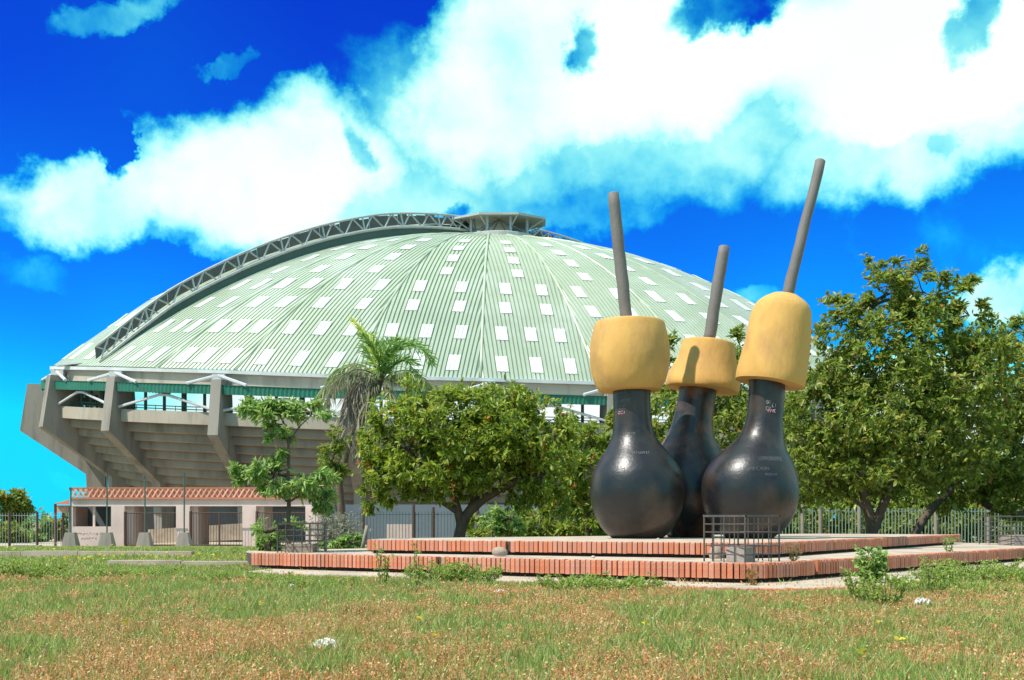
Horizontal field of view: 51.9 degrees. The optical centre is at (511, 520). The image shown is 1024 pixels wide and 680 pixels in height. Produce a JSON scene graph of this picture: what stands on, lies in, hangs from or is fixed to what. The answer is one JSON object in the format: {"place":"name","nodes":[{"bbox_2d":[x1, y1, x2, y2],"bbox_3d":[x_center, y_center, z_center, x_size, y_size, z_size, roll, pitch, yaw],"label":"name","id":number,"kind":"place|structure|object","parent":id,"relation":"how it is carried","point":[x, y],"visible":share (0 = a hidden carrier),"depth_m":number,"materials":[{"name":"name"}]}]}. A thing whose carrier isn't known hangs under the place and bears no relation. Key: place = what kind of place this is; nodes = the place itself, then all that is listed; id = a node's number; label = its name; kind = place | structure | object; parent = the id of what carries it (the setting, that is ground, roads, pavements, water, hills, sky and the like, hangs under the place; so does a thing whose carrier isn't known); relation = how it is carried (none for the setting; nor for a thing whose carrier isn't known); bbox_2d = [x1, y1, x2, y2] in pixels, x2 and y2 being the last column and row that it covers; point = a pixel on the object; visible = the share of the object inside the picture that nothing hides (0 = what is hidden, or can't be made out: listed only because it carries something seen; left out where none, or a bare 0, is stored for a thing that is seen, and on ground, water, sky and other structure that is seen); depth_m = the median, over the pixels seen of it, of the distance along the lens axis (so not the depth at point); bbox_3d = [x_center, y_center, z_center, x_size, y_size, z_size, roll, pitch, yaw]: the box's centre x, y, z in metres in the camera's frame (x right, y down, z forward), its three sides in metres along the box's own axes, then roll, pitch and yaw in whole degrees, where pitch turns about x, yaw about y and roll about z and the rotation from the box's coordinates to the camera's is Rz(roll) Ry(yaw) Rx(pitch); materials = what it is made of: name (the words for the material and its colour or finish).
{"place":"outdoors","nodes":[
{"label":"outdoors","id":0,"kind":"place"},
{"bbox_2d":[0,539,366,546],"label":"path","id":1,"kind":"structure","parent":0,"point":[173,543],"depth_m":74.30,"materials":[{"name":"grey concrete"}]},
{"bbox_2d":[54,500,69,545],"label":"side canopy","id":2,"kind":"object","parent":1,"relation":"on","point":[61,508],"visible":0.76,"depth_m":66.18,"materials":[{"name":"ceramic"}]},
{"bbox_2d":[136,475,153,546],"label":"steel pole","id":3,"kind":"object","parent":1,"relation":"on","point":[144,539],"visible":0.94,"depth_m":60.30,"materials":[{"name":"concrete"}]},
{"bbox_2d":[175,473,192,545],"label":"steel pole","id":4,"kind":"object","parent":1,"relation":"on","point":[184,538],"visible":0.94,"depth_m":60.30,"materials":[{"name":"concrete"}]},
{"bbox_2d":[148,523,241,542],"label":"ramp wall","id":5,"kind":"structure","parent":1,"relation":"on","point":[226,531],"depth_m":72.00,"materials":[{"name":"concrete"}]},
{"bbox_2d":[69,487,334,545],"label":"gatehouse","id":6,"kind":"object","parent":1,"relation":"on","point":[88,520],"visible":0.71,"depth_m":64.00,"materials":[{"name":"beige paint"}]},
{"bbox_2d":[189,511,241,545],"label":"iron gate","id":7,"kind":"structure","parent":1,"relation":"on","point":[190,522],"depth_m":63.59,"materials":[{"name":"brown metal"}]},
{"bbox_2d":[255,511,304,545],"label":"iron gate","id":8,"kind":"structure","parent":1,"relation":"on","point":[256,515],"depth_m":63.59,"materials":[{"name":"brown metal"}]},
{"bbox_2d":[0,0,1023,520],"label":"sky","id":9,"kind":"structure","parent":0,"point":[146,146],"materials":[{"name":"blue"}]},
{"bbox_2d":[17,522,1013,678],"bbox_3d":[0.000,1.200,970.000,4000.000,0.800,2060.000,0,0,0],"label":"ground","id":10,"kind":"structure","parent":0,"point":[675,642],"depth_m":108.74,"materials":[{"name":"green plant"}]},
{"bbox_2d":[0,520,32,542],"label":"bush","id":11,"kind":"object","parent":10,"relation":"on","point":[20,536],"visible":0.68,"depth_m":75.47,"materials":[{"name":"green plant"}]},
{"bbox_2d":[0,487,43,528],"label":"tree","id":12,"kind":"object","parent":10,"relation":"on","point":[14,501],"visible":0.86,"depth_m":94.16,"materials":[{"name":"green plant"}]},
{"bbox_2d":[0,511,68,545],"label":"wire fence","id":13,"kind":"object","parent":10,"relation":"on","point":[36,515],"visible":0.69,"depth_m":61.99,"materials":[{"name":"grey metal"}]},
{"bbox_2d":[19,510,53,541],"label":"bush","id":14,"kind":"object","parent":10,"relation":"on","point":[42,534],"visible":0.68,"depth_m":79.81,"materials":[{"name":"green plant"}]},
{"bbox_2d":[0,554,75,578],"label":"weed","id":15,"kind":"object","parent":10,"relation":"on","point":[14,566],"visible":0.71,"depth_m":13.44,"materials":[{"name":"green plant"}]},
{"bbox_2d":[39,512,67,540],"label":"bush","id":16,"kind":"object","parent":10,"relation":"on","point":[65,524],"visible":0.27,"depth_m":83.67,"materials":[{"name":"green plant"}]},
{"bbox_2d":[37,566,100,579],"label":"weed","id":17,"kind":"object","parent":10,"relation":"on","point":[78,571],"visible":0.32,"depth_m":12.98,"materials":[{"name":"green plant"}]},
{"bbox_2d":[61,487,79,545],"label":"steel pole","id":18,"kind":"object","parent":10,"relation":"on","point":[70,538],"visible":0.94,"depth_m":60.29,"materials":[{"name":"concrete"}]},
{"bbox_2d":[0,551,193,557],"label":"concrete kerb","id":19,"kind":"structure","parent":10,"relation":"on","point":[51,553],"depth_m":22.50,"materials":[{"name":"grey concrete"}]},
{"bbox_2d":[98,474,115,546],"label":"steel pole","id":20,"kind":"object","parent":10,"relation":"on","point":[106,538],"visible":0.94,"depth_m":60.30,"materials":[{"name":"concrete"}]},
{"bbox_2d":[84,563,181,577],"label":"weed","id":21,"kind":"object","parent":10,"relation":"on","point":[136,573],"visible":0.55,"depth_m":14.22,"materials":[{"name":"green plant"}]},
{"bbox_2d":[124,512,175,545],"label":"iron gate","id":22,"kind":"structure","parent":10,"relation":"on","point":[125,528],"depth_m":63.59,"materials":[{"name":"brown metal"}]},
{"bbox_2d":[107,560,247,565],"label":"concrete kerb","id":23,"kind":"structure","parent":10,"relation":"on","point":[151,562],"depth_m":18.00,"materials":[{"name":"grey concrete"}]},
{"bbox_2d":[189,569,278,581],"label":"weed","id":24,"kind":"object","parent":10,"relation":"on","point":[220,576],"visible":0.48,"depth_m":12.80,"materials":[{"name":"green plant"}]},
{"bbox_2d":[243,571,301,581],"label":"weed","id":25,"kind":"object","parent":10,"relation":"on","point":[267,578],"visible":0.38,"depth_m":12.93,"materials":[{"name":"green plant"}]},
{"bbox_2d":[281,573,365,587],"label":"weed","id":26,"kind":"object","parent":10,"relation":"on","point":[302,581],"visible":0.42,"depth_m":11.89,"materials":[{"name":"green plant"}]},
{"bbox_2d":[314,424,352,523],"bbox_3d":[-6.150,-1.128,36.077,1.394,4.415,1.584,0,0,0],"label":"tree","id":27,"kind":"object","parent":10,"relation":"on","point":[337,446],"visible":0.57,"depth_m":35.88,"materials":[{"name":"green plant"}]},
{"bbox_2d":[305,509,370,548],"bbox_3d":[-4.571,0.147,26.959,1.880,1.415,1.768,0,0,45],"label":"grey shrub","id":28,"kind":"object","parent":10,"relation":"on","point":[335,530],"visible":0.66,"depth_m":26.78,"materials":[{"name":"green plant"}]},
{"bbox_2d":[315,531,362,548],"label":"bush","id":29,"kind":"object","parent":10,"relation":"on","point":[340,542],"visible":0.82,"depth_m":25.88,"materials":[{"name":"green plant"}]},
{"bbox_2d":[360,525,368,547],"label":"bare stem","id":30,"kind":"object","parent":10,"relation":"on","point":[363,543],"visible":0.79,"depth_m":23.96,"materials":[{"name":"grey plant"}]},
{"bbox_2d":[312,316,439,530],"bbox_3d":[-4.949,-3.136,37.810,4.868,8.555,3.061,0,0,0],"label":"palm tree","id":31,"kind":"object","parent":10,"relation":"on","point":[366,387],"visible":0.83,"depth_m":37.45,"materials":[{"name":"green plant"}]},
{"bbox_2d":[373,543,396,584],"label":"weed","id":32,"kind":"object","parent":10,"relation":"on","point":[385,566],"visible":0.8,"depth_m":11.97,"materials":[{"name":"green plant"}]},
{"bbox_2d":[387,524,411,537],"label":"wall","id":33,"kind":"structure","parent":10,"relation":"on","point":[396,530],"depth_m":57.00,"materials":[{"name":"pink paint"}]},
{"bbox_2d":[315,505,489,543],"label":"side fence","id":34,"kind":"object","parent":10,"relation":"on","point":[414,514],"visible":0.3,"depth_m":55.98,"materials":[{"name":"metal"}]},
{"bbox_2d":[411,542,423,590],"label":"weed","id":35,"kind":"object","parent":10,"relation":"on","point":[416,566],"visible":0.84,"depth_m":10.99,"materials":[{"name":"green plant"}]},
{"bbox_2d":[326,505,538,544],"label":"metal shed wall","id":36,"kind":"structure","parent":10,"relation":"on","point":[407,509],"depth_m":70.00,"materials":[{"name":"grey metal"}]},
{"bbox_2d":[401,559,474,581],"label":"weed","id":37,"kind":"object","parent":10,"relation":"on","point":[439,570],"visible":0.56,"depth_m":12.50,"materials":[{"name":"green plant"}]},
{"bbox_2d":[0,544,905,653],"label":"yellow flowers","id":38,"kind":"object","parent":10,"relation":"on","point":[862,650],"visible":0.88,"depth_m":18.73,"materials":[{"name":"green plant"}]},
{"bbox_2d":[20,212,891,541],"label":"domed arena","id":39,"kind":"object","parent":10,"relation":"on","point":[478,298],"visible":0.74,"depth_m":80.16,"materials":[{"name":"paint"}]},
{"bbox_2d":[346,374,581,537],"bbox_3d":[-1.064,-1.275,24.545,5.423,4.389,4.355,0,0,0],"label":"almond tree","id":40,"kind":"object","parent":10,"relation":"on","point":[479,435],"visible":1,"depth_m":23.89,"materials":[{"name":"green plant"}]},
{"bbox_2d":[443,561,510,582],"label":"weed","id":41,"kind":"object","parent":10,"relation":"on","point":[483,575],"visible":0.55,"depth_m":12.63,"materials":[{"name":"green plant"}]},
{"bbox_2d":[477,505,528,536],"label":"bush","id":42,"kind":"object","parent":10,"relation":"on","point":[500,522],"visible":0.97,"depth_m":26.95,"materials":[{"name":"green plant"}]},
{"bbox_2d":[0,545,1023,679],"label":"grass","id":43,"kind":"structure","parent":10,"relation":"on","point":[181,625],"depth_m":6.93,"materials":[{"name":"green plant"}]},
{"bbox_2d":[313,638,336,646],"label":"plastic litter","id":44,"kind":"object","parent":43,"relation":"on","point":[326,642],"visible":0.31,"depth_m":6.07,"materials":[{"name":"white plastic"}]},
{"bbox_2d":[914,598,931,605],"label":"plastic litter","id":45,"kind":"object","parent":43,"relation":"on","point":[919,600],"visible":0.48,"depth_m":9.27,"materials":[{"name":"white plastic"}]},
{"bbox_2d":[465,501,607,536],"bbox_3d":[0.745,0.199,32.907,5.110,1.674,2.812,0,0,0],"label":"bush","id":46,"kind":"object","parent":10,"relation":"on","point":[532,520],"visible":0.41,"depth_m":32.21,"materials":[{"name":"green plant"}]},
{"bbox_2d":[537,572,597,589],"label":"weed","id":47,"kind":"object","parent":10,"relation":"on","point":[573,581],"visible":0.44,"depth_m":11.45,"materials":[{"name":"green plant"}]},
{"bbox_2d":[536,417,612,535],"bbox_3d":[2.059,-1.025,29.025,3.089,3.904,3.394,0,0,0],"label":"almond tree","id":48,"kind":"object","parent":10,"relation":"on","point":[580,482],"visible":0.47,"depth_m":28.72,"materials":[{"name":"green plant"}]},
{"bbox_2d":[578,569,667,592],"bbox_3d":[1.151,0.696,11.088,0.880,0.359,0.928,0,0,29],"label":"weed","id":49,"kind":"object","parent":10,"relation":"on","point":[637,582],"visible":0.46,"depth_m":10.94,"materials":[{"name":"green plant"}]},
{"bbox_2d":[244,561,1023,591],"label":"paved step","id":50,"kind":"object","parent":10,"relation":"on","point":[806,583],"visible":0.16,"depth_m":13.35,"materials":[{"name":"concrete"}]},
{"bbox_2d":[745,567,758,585],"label":"weed","id":51,"kind":"object","parent":50,"relation":"on","point":[749,570],"visible":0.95,"depth_m":12.37,"materials":[{"name":"brown plant"}]},
{"bbox_2d":[852,544,890,582],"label":"weed","id":52,"kind":"object","parent":50,"relation":"on","point":[878,561],"visible":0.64,"depth_m":12.82,"materials":[{"name":"green plant"}]},
{"bbox_2d":[246,543,1023,581],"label":"platform","id":53,"kind":"structure","parent":10,"relation":"on","point":[775,569],"depth_m":14.59,"materials":[{"name":"concrete"}]},
{"bbox_2d":[250,516,307,550],"bbox_3d":[-4.064,0.258,18.165,0.987,0.722,0.868,0,0,0],"label":"bush","id":54,"kind":"object","parent":53,"relation":"on","point":[268,540],"visible":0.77,"depth_m":18.18,"materials":[{"name":"green plant"}]},
{"bbox_2d":[286,544,316,551],"bbox_3d":[-3.500,0.447,17.500,0.440,0.134,0.400,0,0,0],"label":"concrete planter","id":55,"kind":"object","parent":53,"relation":"on","point":[289,547],"visible":0.86,"depth_m":17.30,"materials":[{"name":"grey concrete"}]},
{"bbox_2d":[226,394,343,543],"bbox_3d":[-3.809,-0.769,17.582,1.913,2.739,1.217,0,0,-17],"label":"young tree","id":56,"kind":"object","parent":55,"relation":"in","point":[258,473],"visible":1,"depth_m":17.48,"materials":[{"name":"green plant"}]},
{"bbox_2d":[277,522,326,552],"bbox_3d":[-3.500,0.269,17.500,0.805,0.490,0.805,0,0,-12],"label":"wire cage","id":57,"kind":"object","parent":53,"relation":"on","point":[310,535],"visible":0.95,"depth_m":17.16,"materials":[{"name":"metal"}]},
{"bbox_2d":[492,547,507,555],"bbox_3d":[-0.178,0.440,15.362,0.232,0.132,0.179,0,0,0],"label":"stone","id":58,"kind":"object","parent":53,"relation":"on","point":[499,551],"visible":1,"depth_m":15.30,"materials":[{"name":"beige stone"}]},
{"bbox_2d":[367,534,960,557],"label":"platform","id":59,"kind":"structure","parent":53,"relation":"on","point":[683,547],"depth_m":16.26,"materials":[{"name":"concrete"}]},
{"bbox_2d":[590,191,684,538],"bbox_3d":[2.214,-2.754,18.600,1.678,6.128,1.674,0,0,0],"label":"gourd sculpture","id":60,"kind":"object","parent":59,"relation":"on","point":[637,486],"visible":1,"depth_m":18.08,"materials":[{"name":"paint"}]},
{"bbox_2d":[662,245,739,536],"bbox_3d":[3.445,-2.466,20.000,1.777,5.554,1.670,0,0,0],"label":"gourd sculpture","id":61,"kind":"object","parent":59,"relation":"on","point":[701,375],"visible":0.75,"depth_m":19.55,"materials":[{"name":"paint"}]},
{"bbox_2d":[701,158,824,538],"bbox_3d":[4.273,-3.031,18.441,1.904,6.681,1.710,0,0,38],"label":"gourd sculpture","id":62,"kind":"object","parent":59,"relation":"on","point":[751,469],"visible":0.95,"depth_m":18.04,"materials":[{"name":"paint"}]},
{"bbox_2d":[709,546,722,558],"bbox_3d":[2.692,0.405,13.871,0.186,0.181,0.124,0,0,0],"label":"stone","id":63,"kind":"object","parent":53,"relation":"on","point":[717,549],"visible":0.66,"depth_m":13.82,"materials":[{"name":"beige stone"}]},
{"bbox_2d":[726,547,752,561],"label":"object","id":64,"kind":"object","parent":53,"relation":"on","point":[738,550],"visible":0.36,"depth_m":13.25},
{"bbox_2d":[703,515,779,562],"bbox_3d":[2.914,0.216,13.350,0.684,0.595,0.684,0,0,-38],"label":"wire cage","id":65,"kind":"object","parent":53,"relation":"on","point":[754,545],"visible":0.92,"depth_m":13.21,"materials":[{"name":"metal"}]},
{"bbox_2d":[784,543,802,560],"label":"weed","id":66,"kind":"object","parent":53,"relation":"on","point":[792,556],"visible":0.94,"depth_m":13.58,"materials":[{"name":"brown plant"}]},
{"bbox_2d":[941,537,958,551],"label":"weed","id":67,"kind":"object","parent":53,"relation":"on","point":[951,547],"visible":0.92,"depth_m":17.48,"materials":[{"name":"green plant"}]},
{"bbox_2d":[978,515,1023,545],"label":"wire cage","id":68,"kind":"object","parent":53,"relation":"on","point":[1011,526],"visible":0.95,"depth_m":22.34,"materials":[{"name":"metal"}]},
{"bbox_2d":[1000,535,1023,544],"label":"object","id":69,"kind":"object","parent":53,"relation":"on","point":[1003,540],"visible":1,"depth_m":22.28,"materials":[{"name":"beige concrete"}]},
{"bbox_2d":[595,323,836,534],"bbox_3d":[6.396,-2.579,33.193,7.824,7.196,5.244,0,0,0],"label":"almond tree","id":70,"kind":"object","parent":10,"relation":"on","point":[736,408],"visible":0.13,"depth_m":32.39,"materials":[{"name":"green plant"}]},
{"bbox_2d":[839,561,872,602],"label":"weed","id":71,"kind":"object","parent":10,"relation":"on","point":[851,584],"visible":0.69,"depth_m":9.61,"materials":[{"name":"green plant"}]},
{"bbox_2d":[859,567,909,609],"bbox_3d":[3.284,0.626,9.292,0.405,0.472,0.407,0,0,-33],"label":"weed","id":72,"kind":"object","parent":10,"relation":"on","point":[881,598],"visible":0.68,"depth_m":9.25,"materials":[{"name":"green plant"}]},
{"bbox_2d":[780,489,1023,542],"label":"bush","id":73,"kind":"object","parent":10,"relation":"on","point":[849,504],"visible":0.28,"depth_m":43.29,"materials":[{"name":"green plant"}]},
{"bbox_2d":[782,504,1021,542],"bbox_3d":[15.219,0.158,39.951,10.645,1.917,0.203,0,0,0],"label":"picket fence","id":74,"kind":"object","parent":10,"relation":"on","point":[859,511],"visible":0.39,"depth_m":39.98,"materials":[{"name":"metal"}]},
{"bbox_2d":[783,435,1022,532],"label":"bush","id":75,"kind":"object","parent":10,"relation":"on","point":[874,500],"visible":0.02,"depth_m":45.29,"materials":[{"name":"green plant"}]},
{"bbox_2d":[783,243,1023,533],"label":"almond tree","id":76,"kind":"object","parent":10,"relation":"on","point":[927,408],"visible":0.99,"depth_m":26.69,"materials":[{"name":"green plant"}]},
{"bbox_2d":[856,572,959,590],"bbox_3d":[4.194,0.705,11.019,0.937,0.327,0.954,0,0,-29],"label":"weed","id":77,"kind":"object","parent":10,"relation":"on","point":[911,582],"visible":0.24,"depth_m":10.94,"materials":[{"name":"green plant"}]},
{"bbox_2d":[897,554,955,596],"bbox_3d":[3.989,0.574,10.188,0.386,0.517,0.489,0,0,-25],"label":"weed","id":78,"kind":"object","parent":10,"relation":"on","point":[930,587],"visible":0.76,"depth_m":10.19,"materials":[{"name":"green plant"}]},
{"bbox_2d":[906,562,987,583],"bbox_3d":[5.225,0.681,12.581,0.919,0.371,0.997,0,0,0],"label":"weed","id":79,"kind":"object","parent":10,"relation":"on","point":[944,573],"visible":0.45,"depth_m":12.39,"materials":[{"name":"green plant"}]},
{"bbox_2d":[903,308,1023,534],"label":"almond tree","id":80,"kind":"object","parent":10,"relation":"on","point":[1000,482],"visible":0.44,"depth_m":30.09,"materials":[{"name":"green plant"}]},
{"bbox_2d":[915,577,1023,594],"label":"weed","id":81,"kind":"object","parent":10,"relation":"on","point":[959,586],"visible":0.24,"depth_m":10.63,"materials":[{"name":"green plant"}]},
{"bbox_2d":[931,557,1023,579],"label":"weed","id":82,"kind":"object","parent":10,"relation":"on","point":[988,564],"visible":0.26,"depth_m":13.51,"materials":[{"name":"green plant"}]},
{"bbox_2d":[969,563,1023,582],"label":"weed","id":83,"kind":"object","parent":10,"relation":"on","point":[1019,573],"visible":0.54,"depth_m":12.55,"materials":[{"name":"green plant"}]}
]}

